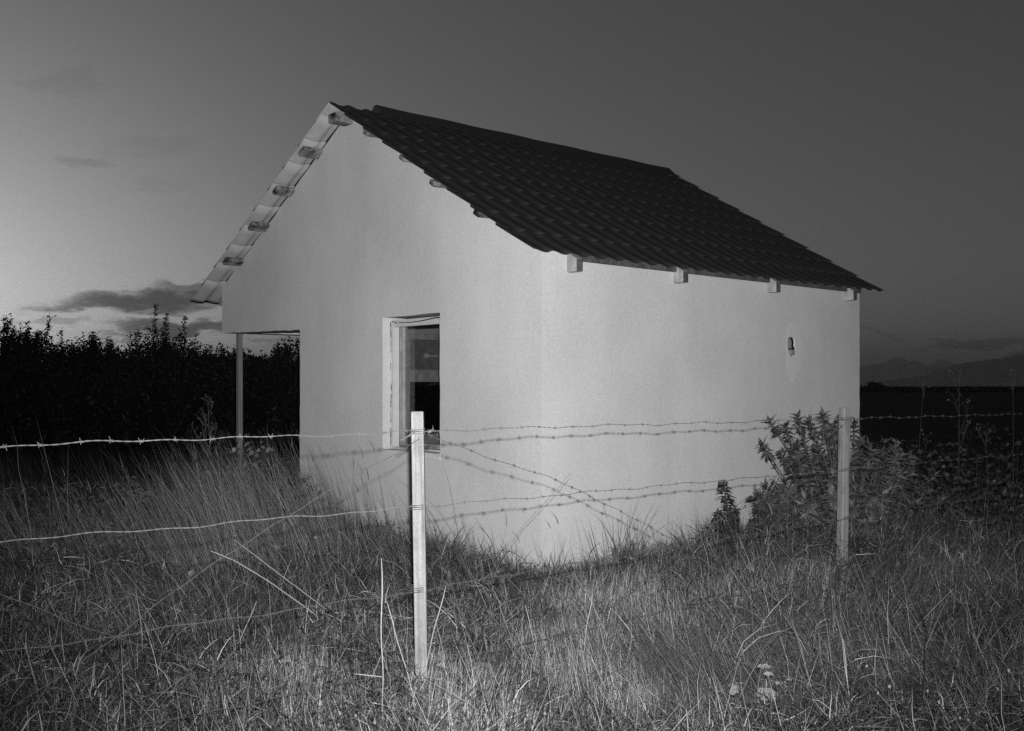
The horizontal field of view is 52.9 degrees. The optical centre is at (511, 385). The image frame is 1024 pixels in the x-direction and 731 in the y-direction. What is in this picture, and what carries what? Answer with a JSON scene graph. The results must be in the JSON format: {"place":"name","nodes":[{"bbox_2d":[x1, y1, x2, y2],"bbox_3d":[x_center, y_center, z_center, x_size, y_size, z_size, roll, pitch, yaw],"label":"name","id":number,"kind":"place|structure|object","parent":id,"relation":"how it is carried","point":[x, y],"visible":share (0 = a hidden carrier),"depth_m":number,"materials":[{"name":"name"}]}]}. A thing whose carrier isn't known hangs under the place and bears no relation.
{"place":"outdoors","nodes":[
{"label":"outdoors","id":0,"kind":"place"},
{"bbox_2d":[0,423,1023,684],"bbox_3d":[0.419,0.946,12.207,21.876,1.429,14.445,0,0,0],"label":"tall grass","id":1,"kind":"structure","parent":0,"point":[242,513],"depth_m":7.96,"materials":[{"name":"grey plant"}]},
{"bbox_2d":[0,386,1023,730],"bbox_3d":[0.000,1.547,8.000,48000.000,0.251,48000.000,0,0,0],"label":"ground","id":2,"kind":"structure","parent":0,"point":[876,408],"depth_m":27.55,"materials":[{"name":"black plant"}]},
{"bbox_2d":[0,313,47,447],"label":"tree","id":3,"kind":"object","parent":2,"relation":"on","point":[5,329],"visible":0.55,"depth_m":27.45,"materials":[{"name":"black plant"}]},
{"bbox_2d":[0,313,67,444],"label":"tree","id":4,"kind":"object","parent":2,"relation":"on","point":[29,348],"visible":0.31,"depth_m":27.62,"materials":[{"name":"black plant"}]},
{"bbox_2d":[13,330,98,446],"bbox_3d":[-12.146,0.093,27.450,2.103,3.458,2.122,0,0,0],"label":"tree","id":5,"kind":"object","parent":2,"relation":"on","point":[48,385],"visible":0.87,"depth_m":27.13,"materials":[{"name":"black plant"}]},
{"bbox_2d":[43,332,128,444],"bbox_3d":[-11.708,0.157,28.454,2.407,3.332,2.342,0,0,0],"label":"tree","id":6,"kind":"object","parent":2,"relation":"on","point":[85,345],"visible":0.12,"depth_m":27.99,"materials":[{"name":"black plant"}]},
{"bbox_2d":[66,331,133,445],"bbox_3d":[-11.334,0.151,28.298,1.886,3.343,1.893,0,0,0],"label":"tree","id":7,"kind":"object","parent":2,"relation":"on","point":[109,347],"visible":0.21,"depth_m":28.02,"materials":[{"name":"black plant"}]},
{"bbox_2d":[83,344,165,446],"bbox_3d":[-10.339,0.351,27.498,2.106,2.943,2.108,0,0,0],"label":"tree","id":8,"kind":"object","parent":2,"relation":"on","point":[111,381],"visible":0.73,"depth_m":26.97,"materials":[{"name":"black plant"}]},
{"bbox_2d":[110,303,188,446],"bbox_3d":[-9.862,-0.193,27.914,2.118,4.032,2.155,0,0,0],"label":"tree","id":9,"kind":"object","parent":2,"relation":"on","point":[139,354],"visible":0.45,"depth_m":27.48,"materials":[{"name":"black plant"}]},
{"bbox_2d":[137,314,213,446],"bbox_3d":[-9.081,-0.086,27.839,2.152,3.817,2.178,0,0,0],"label":"tree","id":10,"kind":"object","parent":2,"relation":"on","point":[187,371],"visible":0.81,"depth_m":27.39,"materials":[{"name":"black plant"}]},
{"bbox_2d":[167,344,232,444],"bbox_3d":[-8.555,0.325,28.509,2.170,2.996,2.129,0,0,0],"label":"tree","id":11,"kind":"object","parent":2,"relation":"on","point":[207,359],"visible":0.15,"depth_m":28.14,"materials":[{"name":"black plant"}]},
{"bbox_2d":[181,394,226,500],"bbox_3d":[-2.487,0.817,8.365,0.390,1.496,0.319,0,0,-18],"label":"dry weed","id":12,"kind":"object","parent":2,"relation":"on","point":[209,434],"visible":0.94,"depth_m":8.38,"materials":[{"name":"black plant"}]},
{"bbox_2d":[0,353,439,450],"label":"thicket","id":13,"kind":"object","parent":2,"relation":"on","point":[425,401],"visible":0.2,"depth_m":26.72,"materials":[{"name":"black plant"}]},
{"bbox_2d":[195,341,272,445],"bbox_3d":[-7.550,0.297,27.974,2.104,3.052,2.099,0,0,0],"label":"tree","id":14,"kind":"object","parent":2,"relation":"on","point":[225,389],"visible":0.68,"depth_m":27.57,"materials":[{"name":"black plant"}]},
{"bbox_2d":[228,353,296,443],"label":"tree","id":15,"kind":"object","parent":2,"relation":"on","point":[270,359],"visible":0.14,"depth_m":28.30,"materials":[{"name":"black plant"}]},
{"bbox_2d":[252,336,299,445],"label":"tree","id":16,"kind":"object","parent":2,"relation":"on","point":[287,368],"visible":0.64,"depth_m":27.62,"materials":[{"name":"black plant"}]},
{"bbox_2d":[386,601,414,728],"bbox_3d":[-0.475,1.251,4.400,0.126,0.664,0.003,0,0,0],"label":"dry stalk","id":17,"kind":"object","parent":2,"relation":"on","point":[402,657],"visible":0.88,"depth_m":4.40,"materials":[{"name":"grey plant"}]},
{"bbox_2d":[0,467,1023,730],"bbox_3d":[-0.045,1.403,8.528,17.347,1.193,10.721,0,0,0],"label":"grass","id":18,"kind":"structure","parent":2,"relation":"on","point":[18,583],"depth_m":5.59,"materials":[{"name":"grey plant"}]},
{"bbox_2d":[381,558,383,722],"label":"dry stalk","id":19,"kind":"object","parent":18,"relation":"on","point":[381,639],"visible":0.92,"depth_m":4.25,"materials":[{"name":"grey plant"}]},
{"bbox_2d":[1007,669,1009,728],"bbox_3d":[1.952,1.297,4.054,0.012,0.357,0.014,9,-15,2],"label":"seed head","id":20,"kind":"object","parent":18,"relation":"on","point":[1008,694],"visible":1,"depth_m":4.07},
{"bbox_2d":[0,470,1023,730],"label":"dry grass","id":21,"kind":"structure","parent":2,"relation":"on","point":[574,606],"depth_m":5.34,"materials":[{"name":"plant"}]},
{"bbox_2d":[225,601,256,662],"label":"dry stalk","id":22,"kind":"object","parent":21,"relation":"on","point":[246,624],"visible":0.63,"depth_m":5.10,"materials":[{"name":"grey plant"}]},
{"bbox_2d":[211,551,314,614],"bbox_3d":[-1.356,1.071,5.600,0.574,0.351,0.004,0,0,0],"label":"dry stalk","id":23,"kind":"object","parent":21,"relation":"on","point":[265,579],"visible":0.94,"depth_m":5.60,"materials":[{"name":"grey plant"}]},
{"bbox_2d":[237,542,341,621],"bbox_3d":[-1.271,1.129,5.900,0.646,0.492,0.003,0,0,0],"label":"dry stalk","id":24,"kind":"object","parent":21,"relation":"on","point":[283,577],"visible":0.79,"depth_m":5.90,"materials":[{"name":"grey plant"}]},
{"bbox_2d":[423,586,445,674],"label":"dry stalk","id":25,"kind":"object","parent":21,"relation":"on","point":[433,631],"visible":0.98,"depth_m":4.75,"materials":[{"name":"grey plant"}]},
{"bbox_2d":[498,474,569,561],"bbox_3d":[0.134,0.792,6.200,0.443,0.544,0.002,0,0,0],"label":"dry stalk","id":26,"kind":"object","parent":21,"relation":"on","point":[533,514],"visible":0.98,"depth_m":6.20,"materials":[{"name":"grey plant"}]},
{"bbox_2d":[581,594,592,670],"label":"dry stalk","id":27,"kind":"object","parent":21,"relation":"on","point":[586,626],"visible":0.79,"depth_m":5.20,"materials":[{"name":"grey plant"}]},
{"bbox_2d":[866,664,872,729],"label":"seed head","id":28,"kind":"object","parent":21,"relation":"on","point":[869,690],"visible":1,"depth_m":3.98},
{"bbox_2d":[885,685,890,730],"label":"seed head","id":29,"kind":"object","parent":21,"relation":"on","point":[889,686],"visible":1,"depth_m":3.93},
{"bbox_2d":[0,408,1023,730],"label":"barbed wire fence","id":30,"kind":"object","parent":2,"relation":"on","point":[418,506],"visible":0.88,"depth_m":4.77,"materials":[{"name":"white wood"}]},
{"bbox_2d":[2,428,1023,614],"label":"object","id":31,"kind":"object","parent":2,"relation":"on","point":[961,479],"visible":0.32,"depth_m":8.82,"materials":[{"name":"grey plant"}]},
{"bbox_2d":[190,101,886,576],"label":"house","id":32,"kind":"structure","parent":2,"relation":"on","point":[376,259],"depth_m":9.18,"materials":[{"name":"white paint"}]},
{"bbox_2d":[382,316,439,459],"bbox_3d":[-0.817,0.014,9.077,0.211,1.226,0.868,0,0,-41],"label":"window","id":33,"kind":"structure","parent":32,"relation":"in","point":[399,327],"depth_m":9.36,"materials":[{"name":"white wood"}]},
{"bbox_2d":[407,334,439,443],"bbox_3d":[-0.802,0.040,11.512,1.050,1.220,0.070,0,0,-41],"label":"inner window","id":34,"kind":"structure","parent":32,"relation":"in","point":[423,350],"depth_m":11.35,"materials":[{"name":"grey glass"}]},
{"bbox_2d":[711,479,743,562],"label":"leafy plant","id":35,"kind":"object","parent":2,"relation":"on","point":[731,516],"visible":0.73,"depth_m":8.09,"materials":[{"name":"grey plant"}]},
{"bbox_2d":[729,685,739,729],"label":"flower","id":36,"kind":"object","parent":2,"relation":"on","point":[733,691],"visible":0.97,"depth_m":4.40,"materials":[{"name":"grey plant"}]},
{"bbox_2d":[744,495,780,555],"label":"leafy plant","id":37,"kind":"object","parent":2,"relation":"on","point":[750,522],"visible":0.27,"depth_m":8.14,"materials":[{"name":"grey plant"}]},
{"bbox_2d":[757,664,770,688],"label":"flower","id":38,"kind":"object","parent":2,"relation":"on","point":[766,666],"visible":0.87,"depth_m":4.55,"materials":[{"name":"white plant"}]},
{"bbox_2d":[755,688,777,715],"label":"flower","id":39,"kind":"object","parent":2,"relation":"on","point":[768,690],"visible":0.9,"depth_m":4.39,"materials":[{"name":"grey plant"}]},
{"bbox_2d":[763,672,772,698],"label":"flower","id":40,"kind":"object","parent":2,"relation":"on","point":[767,674],"visible":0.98,"depth_m":4.45,"materials":[{"name":"white plant"}]},
{"bbox_2d":[843,641,848,692],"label":"dry stalk","id":41,"kind":"object","parent":2,"relation":"on","point":[845,662],"visible":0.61,"depth_m":4.50,"materials":[{"name":"grey plant"}]},
{"bbox_2d":[751,407,950,552],"bbox_3d":[2.834,0.819,8.343,2.067,1.330,1.255,0,0,-18],"label":"shrub","id":42,"kind":"object","parent":2,"relation":"on","point":[884,486],"visible":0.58,"depth_m":8.15,"materials":[{"name":"grey plant"}]},
{"bbox_2d":[887,437,925,503],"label":"wilted plant","id":43,"kind":"object","parent":2,"relation":"on","point":[897,442],"visible":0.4,"depth_m":8.90,"materials":[{"name":"grey plant"}]},
{"bbox_2d":[915,370,940,483],"bbox_3d":[4.138,0.726,10.221,0.246,1.818,0.212,0,0,27],"label":"dry weed","id":44,"kind":"object","parent":2,"relation":"on","point":[922,384],"visible":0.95,"depth_m":10.20,"materials":[{"name":"black plant"}]},
{"bbox_2d":[859,380,1023,392],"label":"woods","id":45,"kind":"object","parent":2,"relation":"on","point":[872,387],"visible":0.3,"depth_m":263.19,"materials":[{"name":"black plant"}]},
{"bbox_2d":[945,364,974,451],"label":"dry weed","id":46,"kind":"object","parent":2,"relation":"on","point":[967,424],"visible":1,"depth_m":9.81,"materials":[{"name":"black plant"}]},
{"bbox_2d":[970,422,1000,520],"bbox_3d":[4.348,0.969,9.411,0.245,1.288,0.238,0,0,9],"label":"dry weed","id":47,"kind":"object","parent":2,"relation":"on","point":[990,429],"visible":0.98,"depth_m":9.40,"materials":[{"name":"grey plant"}]},
{"bbox_2d":[1000,365,1023,392],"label":"dry weed","id":48,"kind":"object","parent":2,"relation":"on","point":[1012,377],"visible":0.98,"depth_m":9.60,"materials":[{"name":"grey plant"}]},
{"bbox_2d":[0,0,1023,384],"label":"sky","id":49,"kind":"structure","parent":0,"point":[884,139],"materials":[{"name":"grey"}]},
{"bbox_2d":[874,556,907,584],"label":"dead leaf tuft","id":50,"kind":"object","parent":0,"point":[886,570],"visible":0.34,"depth_m":7.10,"materials":[{"name":"grey plant"}]},
{"bbox_2d":[860,355,1023,385],"bbox_3d":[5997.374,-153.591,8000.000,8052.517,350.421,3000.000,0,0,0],"label":"hills","id":51,"kind":"structure","parent":0,"point":[991,372],"depth_m":7578.50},
{"bbox_2d":[860,350,1023,383],"bbox_3d":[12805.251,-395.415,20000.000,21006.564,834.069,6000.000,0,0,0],"label":"mountains","id":52,"kind":"structure","parent":0,"point":[895,368],"depth_m":19216.91,"materials":[{"name":"grey"}]}
]}

